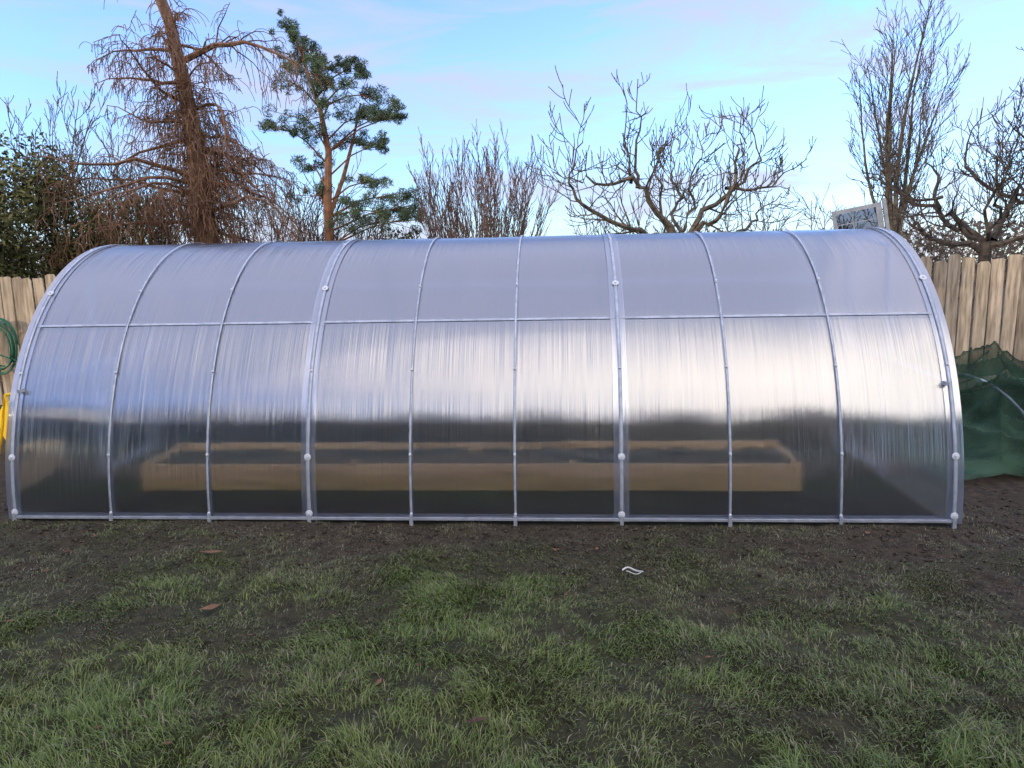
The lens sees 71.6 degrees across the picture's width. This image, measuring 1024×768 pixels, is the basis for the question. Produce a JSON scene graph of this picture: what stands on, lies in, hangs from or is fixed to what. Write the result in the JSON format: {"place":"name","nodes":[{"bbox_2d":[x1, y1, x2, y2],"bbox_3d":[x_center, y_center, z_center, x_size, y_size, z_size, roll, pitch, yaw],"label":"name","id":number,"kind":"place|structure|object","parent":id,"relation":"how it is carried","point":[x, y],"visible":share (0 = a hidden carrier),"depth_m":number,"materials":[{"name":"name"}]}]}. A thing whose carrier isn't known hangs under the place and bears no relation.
{"place":"outdoors","nodes":[
{"label":"outdoors","id":0,"kind":"place"},
{"bbox_2d":[0,262,1023,767],"bbox_3d":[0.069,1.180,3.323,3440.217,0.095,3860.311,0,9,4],"label":"ground","id":1,"kind":"structure","parent":0,"point":[984,490],"depth_m":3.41,"materials":[{"name":"green plant"}]},
{"bbox_2d":[0,393,10,453],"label":"hose reel","id":2,"kind":"object","parent":1,"relation":"on","point":[3,416],"visible":0.05,"depth_m":6.85,"materials":[{"name":"yellow plastic"}]},
{"bbox_2d":[0,318,18,407],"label":"garden hose","id":3,"kind":"object","parent":1,"relation":"on","point":[13,350],"visible":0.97,"depth_m":9.50,"materials":[{"name":"rubber"}]},
{"bbox_2d":[0,129,79,349],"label":"evergreen bush","id":4,"kind":"object","parent":1,"relation":"on","point":[11,270],"visible":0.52,"depth_m":13.30,"materials":[{"name":"green plant"}]},
{"bbox_2d":[0,71,111,276],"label":"alder tree","id":5,"kind":"object","parent":1,"relation":"on","point":[83,137],"visible":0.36,"depth_m":15.41,"materials":[{"name":"brown plant"}]},
{"bbox_2d":[35,231,129,286],"bbox_3d":[-8.181,-1.752,14.034,2.345,2.753,1.876,0,9,4],"label":"beech bush","id":6,"kind":"object","parent":1,"relation":"on","point":[65,251],"visible":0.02,"depth_m":13.67,"materials":[{"name":"brown plant"}]},
{"bbox_2d":[45,99,124,242],"bbox_3d":[-11.032,-4.090,18.551,1.654,6.110,1.918,0,9,4],"label":"alder tree","id":7,"kind":"object","parent":1,"relation":"on","point":[59,142],"visible":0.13,"depth_m":17.99,"materials":[{"name":"brown plant"}]},
{"bbox_2d":[0,178,181,285],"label":"evergreen bush","id":8,"kind":"object","parent":1,"relation":"on","point":[88,216],"visible":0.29,"depth_m":13.87,"materials":[{"name":"plant"}]},
{"bbox_2d":[87,113,188,244],"bbox_3d":[-8.610,-3.671,16.979,2.358,5.685,1.420,-2,9,-8],"label":"alder tree","id":9,"kind":"object","parent":1,"relation":"on","point":[137,243],"visible":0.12,"depth_m":16.67,"materials":[{"name":"brown plant"}]},
{"bbox_2d":[10,0,333,272],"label":"larch tree","id":10,"kind":"object","parent":1,"relation":"on","point":[202,196],"visible":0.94,"depth_m":13.08,"materials":[{"name":"brown plant"}]},
{"bbox_2d":[254,8,428,240],"bbox_3d":[-3.863,-4.842,17.304,3.975,7.803,2.924,0,9,4],"label":"pine tree","id":11,"kind":"object","parent":1,"relation":"on","point":[318,65],"visible":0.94,"depth_m":16.87,"materials":[{"name":"green plant"}]},
{"bbox_2d":[379,224,429,239],"bbox_3d":[-2.662,-2.714,18.703,2.084,2.959,1.777,0,9,4],"label":"evergreen bush","id":12,"kind":"object","parent":1,"relation":"on","point":[403,235],"visible":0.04,"depth_m":18.35,"materials":[{"name":"green plant"}]},
{"bbox_2d":[5,227,963,528],"bbox_3d":[-0.245,-0.254,6.209,6.510,2.037,3.152,0,9,4],"label":"polycarbonate greenhouse","id":13,"kind":"object","parent":1,"relation":"on","point":[783,375],"visible":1,"depth_m":4.92,"materials":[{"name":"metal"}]},
{"bbox_2d":[406,119,569,238],"bbox_3d":[-0.456,-3.268,15.604,3.534,4.914,3.265,0,9,4],"label":"birch tree","id":14,"kind":"object","parent":1,"relation":"on","point":[486,223],"visible":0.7,"depth_m":15.10,"materials":[{"name":"plant"}]},
{"bbox_2d":[5,531,1002,744],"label":"fallen leaves","id":15,"kind":"object","parent":1,"relation":"on","point":[474,719],"visible":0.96,"depth_m":3.46,"materials":[{"name":"brown plant"}]},
{"bbox_2d":[0,254,1023,404],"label":"wooden fence","id":16,"kind":"object","parent":1,"relation":"on","point":[944,277],"visible":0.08,"depth_m":8.74,"materials":[{"name":"beige wood"}]},
{"bbox_2d":[0,482,1023,633],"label":"soil clods","id":17,"kind":"object","parent":1,"relation":"on","point":[324,532],"visible":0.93,"depth_m":4.46,"materials":[{"name":"brown soil"}]},
{"bbox_2d":[0,217,1023,281],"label":"distant woodland","id":18,"kind":"object","parent":1,"relation":"on","point":[934,231],"visible":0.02,"depth_m":52.87,"materials":[{"name":"brown plant"}]},
{"bbox_2d":[2,108,1023,340],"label":"shrub thicket","id":19,"kind":"object","parent":1,"relation":"on","point":[338,231],"visible":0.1,"depth_m":18.32,"materials":[{"name":"brown plant"}]},
{"bbox_2d":[622,567,642,574],"bbox_3d":[0.667,1.032,3.922,0.106,0.021,0.062,7,12,42],"label":"plastic strip","id":20,"kind":"object","parent":1,"relation":"on","point":[624,568],"visible":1,"depth_m":3.93,"materials":[{"name":"white plastic"}]},
{"bbox_2d":[524,65,816,234],"bbox_3d":[2.511,-2.433,11.082,4.480,4.774,3.499,0,9,4],"label":"apple tree","id":21,"kind":"object","parent":1,"relation":"on","point":[668,225],"visible":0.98,"depth_m":10.63,"materials":[{"name":"brown plant"}]},
{"bbox_2d":[832,197,889,228],"bbox_3d":[4.095,-0.937,8.387,0.686,2.438,0.060,2,10,18],"label":"frame","id":22,"kind":"object","parent":1,"relation":"on","point":[878,206],"visible":0.33,"depth_m":8.17,"materials":[{"name":"metal"}]},
{"bbox_2d":[831,0,970,234],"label":"ash tree","id":23,"kind":"object","parent":1,"relation":"on","point":[887,139],"visible":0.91,"depth_m":18.92,"materials":[{"name":"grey plant"}]},
{"bbox_2d":[846,81,1023,346],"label":"apple tree","id":24,"kind":"object","parent":1,"relation":"on","point":[984,248],"visible":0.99,"depth_m":11.00,"materials":[{"name":"brown plant"}]},
{"bbox_2d":[939,47,1023,204],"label":"apple tree","id":25,"kind":"object","parent":1,"relation":"on","point":[967,148],"visible":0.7,"depth_m":11.74,"materials":[{"name":"brown plant"}]},
{"bbox_2d":[954,340,1023,479],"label":"garden netting","id":26,"kind":"object","parent":1,"relation":"on","point":[991,384],"visible":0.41,"depth_m":6.08,"materials":[{"name":"fabric"}]},
{"bbox_2d":[0,0,1023,269],"label":"sky","id":27,"kind":"structure","parent":0,"point":[453,64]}
]}

